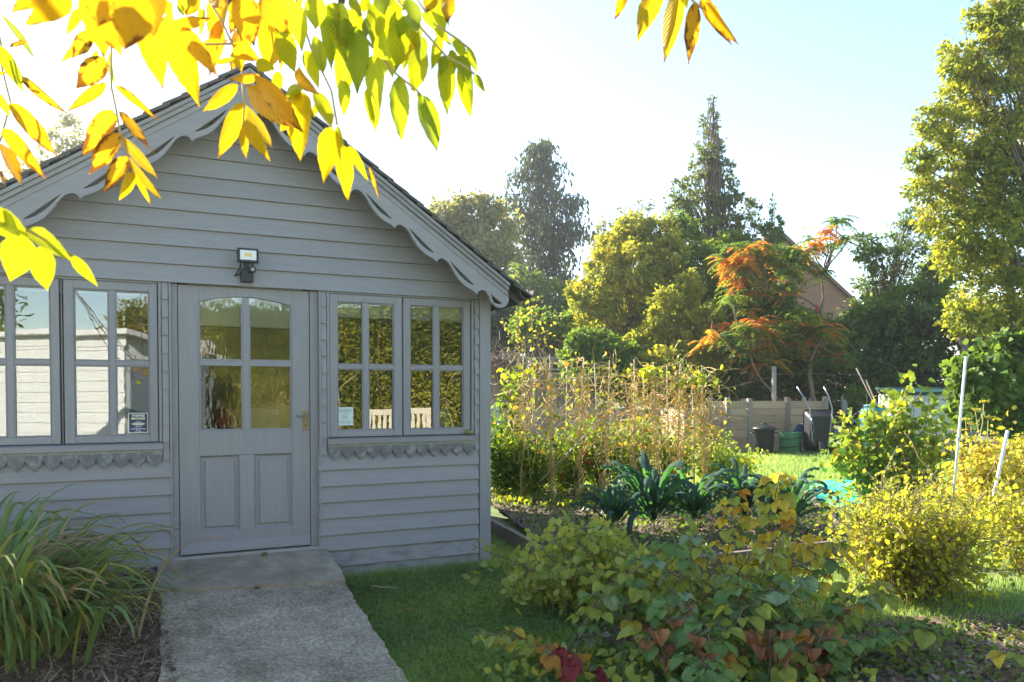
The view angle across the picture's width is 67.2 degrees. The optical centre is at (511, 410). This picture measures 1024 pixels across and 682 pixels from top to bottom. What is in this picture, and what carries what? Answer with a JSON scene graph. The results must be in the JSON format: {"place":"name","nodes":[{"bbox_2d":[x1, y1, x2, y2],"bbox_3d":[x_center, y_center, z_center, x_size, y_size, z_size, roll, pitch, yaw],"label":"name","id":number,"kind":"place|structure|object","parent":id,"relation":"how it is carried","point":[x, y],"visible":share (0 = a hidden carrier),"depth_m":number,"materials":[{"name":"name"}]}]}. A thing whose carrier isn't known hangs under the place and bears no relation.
{"place":"outdoors","nodes":[
{"label":"outdoors","id":0,"kind":"place"},
{"bbox_2d":[240,403,289,427],"bbox_3d":[-2.088,0.068,6.597,0.420,0.250,0.320,-1,1,-25],"label":"storage box","id":1,"kind":"object","parent":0,"point":[270,415],"visible":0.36,"depth_m":6.46,"materials":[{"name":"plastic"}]},
{"bbox_2d":[158,584,407,681],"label":"path","id":2,"kind":"structure","parent":0,"point":[315,633],"depth_m":4.36,"materials":[{"name":"concrete"}]},
{"bbox_2d":[345,562,578,681],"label":"grass","id":3,"kind":"structure","parent":0,"point":[410,674],"depth_m":4.94,"materials":[{"name":"plant"}]},
{"bbox_2d":[0,0,1023,381],"label":"sky","id":4,"kind":"structure","parent":0,"point":[815,96],"materials":[{"name":"white"}]},
{"bbox_2d":[345,447,1023,681],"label":"lawn","id":5,"kind":"structure","parent":0,"point":[498,515],"depth_m":5.72,"materials":[{"name":"plant"}]},
{"bbox_2d":[0,568,178,681],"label":"mulch bed","id":6,"kind":"object","parent":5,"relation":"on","point":[43,667],"visible":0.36,"depth_m":4.01,"materials":[{"name":"wood"}]},
{"bbox_2d":[0,478,227,674],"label":"sedge clump","id":7,"kind":"object","parent":6,"relation":"on","point":[43,587],"visible":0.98,"depth_m":4.06,"materials":[{"name":"plant"}]},
{"bbox_2d":[155,548,344,592],"bbox_3d":[-1.855,1.221,5.461,1.207,0.285,0.860,-1,1,-23],"label":"doorstep","id":8,"kind":"object","parent":5,"relation":"on","point":[298,568],"visible":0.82,"depth_m":5.37,"materials":[{"name":"concrete"}]},
{"bbox_2d":[0,62,534,577],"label":"garden hut","id":9,"kind":"object","parent":5,"relation":"on","point":[368,306],"visible":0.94,"depth_m":5.89,"materials":[{"name":"grey paint"}]},
{"bbox_2d":[0,276,60,444],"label":"window","id":10,"kind":"structure","parent":9,"relation":"in","point":[10,361],"depth_m":5.16,"materials":[{"name":"grey paint"}]},
{"bbox_2d":[0,273,162,443],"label":"window frame","id":11,"kind":"structure","parent":9,"relation":"in","point":[60,278],"depth_m":5.40,"materials":[{"name":"grey paint"}]},
{"bbox_2d":[63,279,158,443],"bbox_3d":[-2.794,-0.335,5.387,0.579,1.120,0.042,-1,1,-25],"label":"window","id":12,"kind":"structure","parent":9,"relation":"in","point":[69,286],"depth_m":5.37,"materials":[{"name":"grey paint"}]},
{"bbox_2d":[177,284,310,554],"bbox_3d":[-1.985,0.067,5.771,0.930,1.962,0.101,-1,1,-25],"label":"door","id":13,"kind":"structure","parent":9,"relation":"in","point":[226,493],"depth_m":5.77,"materials":[{"name":"grey paint"}]},
{"bbox_2d":[329,294,401,436],"bbox_3d":[-1.167,-0.353,6.156,0.584,1.120,0.042,-1,1,-25],"label":"window","id":14,"kind":"structure","parent":9,"relation":"in","point":[396,302],"depth_m":6.14,"materials":[{"name":"grey paint"}]},
{"bbox_2d":[326,291,473,437],"bbox_3d":[-0.895,-0.362,6.289,1.234,1.140,0.074,-1,1,-25],"label":"window frame","id":15,"kind":"structure","parent":9,"relation":"in","point":[327,292],"depth_m":6.29,"materials":[{"name":"grey paint"}]},
{"bbox_2d":[402,298,469,434],"bbox_3d":[-0.626,-0.359,6.412,0.587,1.120,0.042,-1,1,-25],"label":"window","id":16,"kind":"structure","parent":9,"relation":"in","point":[407,303],"depth_m":6.39,"materials":[{"name":"grey paint"}]},
{"bbox_2d":[342,555,500,581],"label":"long grass","id":17,"kind":"structure","parent":5,"relation":"on","point":[466,565],"depth_m":6.24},
{"bbox_2d":[357,595,487,681],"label":"long grass","id":18,"kind":"structure","parent":5,"relation":"on","point":[393,640],"depth_m":4.42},
{"bbox_2d":[346,565,620,681],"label":"clover","id":19,"kind":"object","parent":5,"relation":"on","point":[461,617],"visible":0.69,"depth_m":4.99,"materials":[{"name":"green plant"}]},
{"bbox_2d":[464,625,571,657],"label":"raspberry cane","id":20,"kind":"object","parent":5,"relation":"on","point":[499,640],"visible":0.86,"depth_m":3.98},
{"bbox_2d":[491,331,544,410],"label":"dry creeper","id":21,"kind":"object","parent":5,"relation":"on","point":[506,363],"visible":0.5,"depth_m":23.18,"materials":[{"name":"brown plant"}]},
{"bbox_2d":[491,356,594,435],"bbox_3d":[0.282,-0.406,24.018,4.653,2.660,0.178,0,1,0],"label":"trellis fence","id":22,"kind":"object","parent":5,"relation":"on","point":[571,399],"visible":0.11,"depth_m":23.98,"materials":[{"name":"wood"}]},
{"bbox_2d":[461,509,703,626],"bbox_3d":[0.493,1.295,5.192,1.678,1.211,1.372,0,1,0],"label":"gooseberry bush","id":23,"kind":"object","parent":5,"relation":"on","point":[571,574],"visible":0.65,"depth_m":5.04,"materials":[{"name":"green plant"}]},
{"bbox_2d":[564,593,622,650],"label":"raspberry cane","id":24,"kind":"object","parent":5,"relation":"on","point":[611,603],"visible":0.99,"depth_m":4.16,"materials":[{"name":"plant"}]},
{"bbox_2d":[567,540,689,651],"bbox_3d":[0.635,1.073,4.440,0.828,0.592,0.314,-1,1,-21],"label":"raspberry cane","id":25,"kind":"object","parent":5,"relation":"on","point":[666,549],"visible":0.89,"depth_m":4.47,"materials":[{"name":"plant"}]},
{"bbox_2d":[563,209,694,408],"bbox_3d":[3.719,-2.810,25.027,4.259,7.547,3.002,0,1,0],"label":"hedge tree","id":26,"kind":"object","parent":5,"relation":"on","point":[616,283],"visible":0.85,"depth_m":24.53,"materials":[{"name":"green plant"}]},
{"bbox_2d":[491,396,848,447],"bbox_3d":[3.945,0.301,20.761,11.042,1.399,0.742,0,1,-6],"label":"board fence","id":27,"kind":"object","parent":5,"relation":"on","point":[844,405],"visible":0.21,"depth_m":20.37,"materials":[{"name":"wood"}]},
{"bbox_2d":[491,487,850,575],"bbox_3d":[1.739,1.228,8.545,4.767,0.230,5.566,0,1,0],"label":"raised bed","id":28,"kind":"object","parent":5,"relation":"on","point":[508,535],"visible":0.09,"depth_m":6.82,"materials":[{"name":"wood"}]},
{"bbox_2d":[491,488,848,557],"bbox_3d":[1.730,1.179,8.520,4.700,0.064,5.420,0,1,0],"label":"soil bed","id":29,"kind":"object","parent":28,"relation":"in","point":[511,513],"visible":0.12,"depth_m":8.20,"materials":[{"name":"soil"}]},
{"bbox_2d":[491,409,546,498],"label":"tomato plant","id":30,"kind":"object","parent":29,"relation":"on","point":[500,471],"visible":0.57,"depth_m":9.95,"materials":[{"name":"green plant"}]},
{"bbox_2d":[491,341,562,497],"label":"bean vine","id":31,"kind":"object","parent":29,"relation":"on","point":[521,402],"visible":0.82,"depth_m":9.95,"materials":[{"name":"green plant"}]},
{"bbox_2d":[494,424,571,497],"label":"tomato plant","id":32,"kind":"object","parent":29,"relation":"on","point":[533,483],"visible":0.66,"depth_m":9.97,"materials":[{"name":"green plant"}]},
{"bbox_2d":[503,338,592,499],"bbox_3d":[0.444,0.125,9.784,1.187,2.074,1.206,0,1,0],"label":"bean vine","id":33,"kind":"object","parent":29,"relation":"on","point":[553,415],"visible":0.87,"depth_m":9.80,"materials":[{"name":"beige plant"}]},
{"bbox_2d":[534,418,621,495],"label":"tomato plant","id":34,"kind":"object","parent":29,"relation":"on","point":[569,479],"visible":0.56,"depth_m":10.42,"materials":[{"name":"green plant"}]},
{"bbox_2d":[551,340,621,495],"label":"bean vine","id":35,"kind":"object","parent":29,"relation":"on","point":[577,389],"visible":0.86,"depth_m":9.92,"materials":[{"name":"beige plant"}]},
{"bbox_2d":[564,412,644,488],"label":"tomato plant","id":36,"kind":"object","parent":29,"relation":"on","point":[596,479],"visible":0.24,"depth_m":10.82,"materials":[{"name":"green plant"}]},
{"bbox_2d":[560,344,651,488],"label":"bean vine","id":37,"kind":"object","parent":29,"relation":"on","point":[609,411],"visible":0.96,"depth_m":9.78,"materials":[{"name":"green plant"}]},
{"bbox_2d":[570,484,652,536],"bbox_3d":[0.971,0.959,7.348,0.675,0.543,0.802,1,2,42],"label":"kale","id":38,"kind":"object","parent":29,"relation":"on","point":[614,513],"visible":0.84,"depth_m":7.30,"materials":[{"name":"green plant"}]},
{"bbox_2d":[521,354,721,498],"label":"bean canes","id":39,"kind":"object","parent":29,"relation":"on","point":[578,442],"visible":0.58,"depth_m":9.94,"materials":[{"name":"brown wood"}]},
{"bbox_2d":[586,350,680,490],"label":"bean vine","id":40,"kind":"object","parent":29,"relation":"on","point":[636,440],"visible":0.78,"depth_m":9.87,"materials":[{"name":"beige plant"}]},
{"bbox_2d":[491,482,779,505],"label":"weeds","id":41,"kind":"object","parent":29,"relation":"on","point":[529,497],"visible":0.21,"depth_m":9.57,"materials":[{"name":"green plant"}]},
{"bbox_2d":[599,451,702,534],"bbox_3d":[1.399,0.825,7.676,1.101,0.796,1.324,0,1,0],"label":"kale","id":42,"kind":"object","parent":29,"relation":"on","point":[647,480],"visible":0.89,"depth_m":7.48,"materials":[{"name":"green plant"}]},
{"bbox_2d":[600,349,706,478],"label":"bean vine","id":43,"kind":"object","parent":29,"relation":"on","point":[658,429],"visible":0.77,"depth_m":9.87,"materials":[{"name":"beige plant"}]},
{"bbox_2d":[492,484,843,553],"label":"weeds","id":44,"kind":"object","parent":29,"relation":"on","point":[680,522],"visible":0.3,"depth_m":7.81,"materials":[{"name":"green plant"}]},
{"bbox_2d":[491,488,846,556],"bbox_3d":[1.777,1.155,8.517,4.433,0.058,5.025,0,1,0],"label":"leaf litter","id":45,"kind":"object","parent":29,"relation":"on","point":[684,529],"visible":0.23,"depth_m":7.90,"materials":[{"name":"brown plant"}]},
{"bbox_2d":[626,352,741,473],"bbox_3d":[2.144,0.201,10.032,1.160,1.912,1.164,-1,2,-33],"label":"bean vine","id":46,"kind":"object","parent":29,"relation":"on","point":[682,406],"visible":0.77,"depth_m":9.94,"materials":[{"name":"yellow plant"}]},
{"bbox_2d":[646,467,735,522],"bbox_3d":[1.784,0.880,7.832,0.990,0.679,1.160,1,1,24],"label":"kale","id":47,"kind":"object","parent":29,"relation":"on","point":[709,491],"visible":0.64,"depth_m":7.67,"materials":[{"name":"green plant"}]},
{"bbox_2d":[648,340,743,489],"bbox_3d":[2.358,0.117,10.061,1.324,2.077,1.438,0,1,0],"label":"bean vine","id":48,"kind":"object","parent":29,"relation":"on","point":[701,433],"visible":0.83,"depth_m":9.95,"materials":[{"name":"yellow plant"}]},
{"bbox_2d":[681,457,780,522],"bbox_3d":[2.354,0.855,7.876,0.971,0.726,0.809,-1,2,-30],"label":"kale","id":49,"kind":"object","parent":29,"relation":"on","point":[733,480],"visible":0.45,"depth_m":7.85,"materials":[{"name":"green plant"}]},
{"bbox_2d":[728,467,839,532],"bbox_3d":[2.664,0.890,7.573,0.996,0.671,1.002,1,2,39],"label":"kale","id":50,"kind":"object","parent":29,"relation":"on","point":[796,487],"visible":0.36,"depth_m":7.52,"materials":[{"name":"green plant"}]},
{"bbox_2d":[622,267,735,407],"bbox_3d":[4.766,-1.608,22.324,3.185,5.273,2.532,0,1,0],"label":"tree","id":51,"kind":"object","parent":5,"relation":"on","point":[672,335],"visible":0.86,"depth_m":22.20,"materials":[{"name":"green plant"}]},
{"bbox_2d":[695,429,762,483],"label":"tomato plant","id":52,"kind":"object","parent":5,"relation":"on","point":[723,459],"visible":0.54,"depth_m":11.39,"materials":[{"name":"green plant"}]},
{"bbox_2d":[708,488,756,573],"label":"raspberry cane","id":53,"kind":"object","parent":5,"relation":"on","point":[721,522],"visible":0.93,"depth_m":5.24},
{"bbox_2d":[708,397,828,451],"bbox_3d":[6.638,0.327,20.083,2.735,1.380,1.307,0,1,-7],"label":"compost bay","id":54,"kind":"object","parent":5,"relation":"on","point":[750,412],"visible":0.55,"depth_m":19.45,"materials":[{"name":"wood"}]},
{"bbox_2d":[686,215,869,400],"bbox_3d":[7.180,-2.159,20.939,4.868,6.352,2.773,0,1,0],"label":"sumac tree","id":55,"kind":"object","parent":5,"relation":"on","point":[749,275],"visible":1,"depth_m":20.66,"materials":[{"name":"orange plant"}]},
{"bbox_2d":[583,612,1023,681],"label":"soil border","id":56,"kind":"object","parent":5,"relation":"on","point":[961,659],"visible":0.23,"depth_m":4.44,"materials":[{"name":"soil"}]},
{"bbox_2d":[511,640,606,681],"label":"raspberry cane","id":57,"kind":"object","parent":56,"relation":"on","point":[562,662],"visible":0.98,"depth_m":3.73,"materials":[{"name":"plant"}]},
{"bbox_2d":[600,584,653,643],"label":"raspberry cane","id":58,"kind":"object","parent":56,"relation":"on","point":[634,594],"visible":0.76,"depth_m":4.27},
{"bbox_2d":[616,625,688,675],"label":"raspberry cane","id":59,"kind":"object","parent":56,"relation":"on","point":[649,650],"visible":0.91,"depth_m":3.82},
{"bbox_2d":[459,636,877,681],"bbox_3d":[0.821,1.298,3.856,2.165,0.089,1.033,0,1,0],"label":"undergrowth","id":60,"kind":"object","parent":56,"relation":"on","point":[512,676],"visible":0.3,"depth_m":3.88,"materials":[{"name":"green plant"}]},
{"bbox_2d":[645,602,696,664],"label":"raspberry cane","id":61,"kind":"object","parent":56,"relation":"on","point":[655,616],"visible":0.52,"depth_m":3.98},
{"bbox_2d":[646,588,714,649],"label":"raspberry cane","id":62,"kind":"object","parent":56,"relation":"on","point":[659,601],"visible":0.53,"depth_m":4.05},
{"bbox_2d":[649,531,715,623],"bbox_3d":[1.010,1.051,4.517,0.547,0.630,0.278,-1,2,-42],"label":"raspberry cane","id":63,"kind":"object","parent":56,"relation":"on","point":[681,564],"visible":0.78,"depth_m":4.50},
{"bbox_2d":[669,652,738,681],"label":"raspberry cane","id":64,"kind":"object","parent":56,"relation":"on","point":[680,657],"visible":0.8,"depth_m":3.52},
{"bbox_2d":[675,627,740,681],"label":"raspberry cane","id":65,"kind":"object","parent":56,"relation":"on","point":[726,650],"visible":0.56,"depth_m":3.73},
{"bbox_2d":[683,617,761,681],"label":"raspberry cane","id":66,"kind":"object","parent":56,"relation":"on","point":[740,668],"visible":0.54,"depth_m":3.80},
{"bbox_2d":[632,529,839,628],"bbox_3d":[1.512,1.227,5.024,1.363,0.999,1.314,0,1,0],"label":"currant bush","id":67,"kind":"object","parent":56,"relation":"on","point":[706,581],"visible":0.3,"depth_m":4.85,"materials":[{"name":"green plant"}]},
{"bbox_2d":[695,602,778,658],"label":"raspberry cane","id":68,"kind":"object","parent":56,"relation":"on","point":[764,611],"visible":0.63,"depth_m":3.90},
{"bbox_2d":[712,574,777,647],"bbox_3d":[1.222,1.134,4.166,0.286,0.481,0.385,-1,2,-28],"label":"raspberry cane","id":69,"kind":"object","parent":56,"relation":"on","point":[720,597],"visible":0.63,"depth_m":4.15,"materials":[{"name":"plant"}]},
{"bbox_2d":[735,545,789,628],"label":"raspberry cane","id":70,"kind":"object","parent":56,"relation":"on","point":[781,561],"visible":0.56,"depth_m":4.76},
{"bbox_2d":[739,627,796,681],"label":"raspberry cane","id":71,"kind":"object","parent":56,"relation":"on","point":[782,647],"visible":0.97,"depth_m":3.77,"materials":[{"name":"plant"}]},
{"bbox_2d":[747,472,796,587],"bbox_3d":[1.732,0.878,5.170,0.326,0.943,0.400,0,1,0],"label":"raspberry cane","id":72,"kind":"object","parent":56,"relation":"on","point":[784,502],"visible":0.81,"depth_m":5.09,"materials":[{"name":"plant"}]},
{"bbox_2d":[748,581,800,642],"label":"raspberry cane","id":73,"kind":"object","parent":56,"relation":"on","point":[780,598],"visible":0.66,"depth_m":4.13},
{"bbox_2d":[751,574,824,672],"bbox_3d":[1.495,1.144,4.208,0.489,0.461,0.290,-1,2,-41],"label":"raspberry cane","id":74,"kind":"object","parent":56,"relation":"on","point":[810,584],"visible":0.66,"depth_m":4.19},
{"bbox_2d":[581,620,1023,681],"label":"leaf litter","id":75,"kind":"object","parent":56,"relation":"on","point":[989,661],"visible":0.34,"depth_m":4.22,"materials":[{"name":"brown plant"}]},
{"bbox_2d":[788,533,831,621],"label":"raspberry cane","id":76,"kind":"object","parent":56,"relation":"on","point":[809,539],"visible":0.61,"depth_m":5.04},
{"bbox_2d":[791,624,853,680],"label":"raspberry cane","id":77,"kind":"object","parent":56,"relation":"on","point":[832,644],"visible":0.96,"depth_m":3.87,"materials":[{"name":"plant"}]},
{"bbox_2d":[811,541,858,618],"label":"raspberry cane","id":78,"kind":"object","parent":56,"relation":"on","point":[831,567],"visible":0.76,"depth_m":4.90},
{"bbox_2d":[794,624,893,673],"bbox_3d":[1.684,1.256,3.960,0.544,0.250,0.303,0,1,0],"label":"raspberry cane","id":79,"kind":"object","parent":56,"relation":"on","point":[864,645],"visible":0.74,"depth_m":3.91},
{"bbox_2d":[800,587,901,639],"bbox_3d":[1.858,1.199,4.290,0.725,0.348,0.246,-1,1,-23],"label":"raspberry cane","id":80,"kind":"object","parent":56,"relation":"on","point":[878,599],"visible":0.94,"depth_m":4.30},
{"bbox_2d":[810,580,895,633],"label":"raspberry cane","id":81,"kind":"object","parent":56,"relation":"on","point":[849,620],"visible":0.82,"depth_m":4.39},
{"bbox_2d":[840,621,950,673],"bbox_3d":[2.060,1.264,4.165,0.702,0.225,0.312,0,1,0],"label":"raspberry cane","id":82,"kind":"object","parent":56,"relation":"on","point":[922,635],"visible":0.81,"depth_m":4.09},
{"bbox_2d":[772,615,1023,681],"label":"weeds","id":83,"kind":"object","parent":56,"relation":"on","point":[926,668],"visible":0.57,"depth_m":4.33,"materials":[{"name":"green plant"}]},
{"bbox_2d":[797,386,834,455],"bbox_3d":[7.192,0.246,18.198,0.886,1.627,0.652,0,1,12],"label":"wheelbarrow","id":84,"kind":"object","parent":5,"relation":"on","point":[818,426],"visible":0.87,"depth_m":18.27,"materials":[{"name":"black plastic"}]},
{"bbox_2d":[659,450,976,489],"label":"grass","id":85,"kind":"structure","parent":5,"relation":"on","point":[787,458],"depth_m":15.15,"materials":[{"name":"plant"}]},
{"bbox_2d":[662,561,1023,622],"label":"grass","id":86,"kind":"structure","parent":5,"relation":"on","point":[921,610],"depth_m":5.32,"materials":[{"name":"plant"}]},
{"bbox_2d":[812,364,964,506],"bbox_3d":[5.142,0.388,10.487,2.225,2.029,1.510,0,1,0],"label":"hazel shrub","id":87,"kind":"object","parent":5,"relation":"on","point":[860,457],"visible":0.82,"depth_m":10.25,"materials":[{"name":"green plant"}]},
{"bbox_2d":[875,387,952,460],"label":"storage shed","id":88,"kind":"structure","parent":5,"relation":"on","point":[937,391],"depth_m":16.69,"materials":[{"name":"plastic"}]},
{"bbox_2d":[810,418,1023,611],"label":"blueberry bush","id":89,"kind":"object","parent":5,"relation":"on","point":[919,551],"visible":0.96,"depth_m":5.34,"materials":[{"name":"yellow plant"}]},
{"bbox_2d":[898,0,1023,342],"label":"oak tree","id":90,"kind":"object","parent":5,"relation":"on","point":[999,31],"visible":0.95,"depth_m":17.06,"materials":[{"name":"green plant"}]},
{"bbox_2d":[930,405,1023,521],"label":"amber bush","id":91,"kind":"object","parent":5,"relation":"on","point":[1010,468],"visible":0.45,"depth_m":8.08,"materials":[{"name":"yellow plant"}]},
{"bbox_2d":[967,476,1023,578],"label":"yellow bush","id":92,"kind":"object","parent":5,"relation":"on","point":[1017,519],"visible":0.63,"depth_m":6.20,"materials":[{"name":"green plant"}]},
{"bbox_2d":[555,393,1023,452],"bbox_3d":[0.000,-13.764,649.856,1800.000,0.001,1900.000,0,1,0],"label":"ground","id":93,"kind":"structure","parent":0,"point":[982,438],"depth_m":27.97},
{"bbox_2d":[0,106,86,179],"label":"pale tree","id":94,"kind":"object","parent":93,"relation":"on","point":[69,120],"visible":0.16,"depth_m":29.34,"materials":[{"name":"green plant"}]},
{"bbox_2d":[0,0,738,289],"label":"overhanging tree","id":95,"kind":"object","parent":93,"relation":"on","point":[393,29],"visible":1,"depth_m":0.99,"materials":[{"name":"yellow plant"}]},
{"bbox_2d":[423,187,527,314],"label":"pale tree","id":96,"kind":"object","parent":93,"relation":"on","point":[488,239],"visible":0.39,"depth_m":37.26,"materials":[{"name":"green plant"}]},
{"bbox_2d":[491,306,534,367],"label":"yew bush","id":97,"kind":"object","parent":93,"relation":"on","point":[497,325],"visible":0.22,"depth_m":26.43,"materials":[{"name":"green plant"}]},
{"bbox_2d":[492,262,588,364],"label":"shrub","id":98,"kind":"object","parent":93,"relation":"on","point":[519,274],"visible":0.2,"depth_m":32.70,"materials":[{"name":"green plant"}]},
{"bbox_2d":[507,305,576,371],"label":"shrub","id":99,"kind":"object","parent":93,"relation":"on","point":[558,330],"visible":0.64,"depth_m":24.76,"materials":[{"name":"green plant"}]},
{"bbox_2d":[490,136,598,355],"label":"conifer tree","id":100,"kind":"object","parent":93,"relation":"on","point":[541,214],"visible":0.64,"depth_m":43.11,"materials":[{"name":"green plant"}]},
{"bbox_2d":[554,325,664,415],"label":"shrub","id":101,"kind":"object","parent":93,"relation":"on","point":[581,342],"visible":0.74,"depth_m":21.75,"materials":[{"name":"green plant"}]},
{"bbox_2d":[521,337,740,415],"bbox_3d":[3.120,-0.816,25.594,9.511,3.590,2.295,0,1,0],"label":"boundary hedge","id":102,"kind":"object","parent":93,"relation":"on","point":[637,388],"visible":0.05,"depth_m":25.38,"materials":[{"name":"green plant"}]},
{"bbox_2d":[656,209,769,394],"bbox_3d":[6.666,-2.869,26.036,4.542,7.609,2.670,0,1,0],"label":"hedge tree","id":103,"kind":"object","parent":93,"relation":"on","point":[706,248],"visible":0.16,"depth_m":25.39,"materials":[{"name":"green plant"}]},
{"bbox_2d":[660,94,770,270],"bbox_3d":[7.325,-5.107,27.940,4.119,11.996,3.175,0,1,0],"label":"conifer tree","id":104,"kind":"object","parent":93,"relation":"on","point":[714,219],"visible":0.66,"depth_m":27.72,"materials":[{"name":"green plant"}]},
{"bbox_2d":[646,232,855,408],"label":"brick house","id":105,"kind":"structure","parent":93,"relation":"on","point":[835,291],"depth_m":41.86,"materials":[{"name":"brick"}]},
{"bbox_2d":[715,271,864,379],"bbox_3d":[8.848,-1.968,24.990,4.825,5.864,3.094,0,1,0],"label":"tree","id":106,"kind":"object","parent":93,"relation":"on","point":[787,303],"visible":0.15,"depth_m":24.34,"materials":[{"name":"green plant"}]},
{"bbox_2d":[685,297,1016,425],"bbox_3d":[11.153,-1.253,23.610,11.980,4.532,2.571,0,1,0],"label":"boundary hedge","id":107,"kind":"object","parent":93,"relation":"on","point":[907,352],"visible":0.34,"depth_m":23.31,"materials":[{"name":"green plant"}]},
{"bbox_2d":[836,206,957,361],"bbox_3d":[13.184,-2.985,26.179,4.379,7.846,3.081,0,1,0],"label":"tree","id":108,"kind":"object","parent":93,"relation":"on","point":[874,267],"visible":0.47,"depth_m":25.65,"materials":[{"name":"green plant"}]},
{"bbox_2d":[834,234,959,384],"bbox_3d":[12.277,-2.288,24.703,4.456,6.498,2.398,0,1,0],"label":"tree","id":109,"kind":"object","parent":93,"relation":"on","point":[921,287],"visible":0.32,"depth_m":24.38,"materials":[{"name":"green plant"}]},
{"bbox_2d":[939,326,1023,444],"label":"shrub","id":110,"kind":"object","parent":93,"relation":"on","point":[995,371],"visible":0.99,"depth_m":12.94,"materials":[{"name":"green plant"}]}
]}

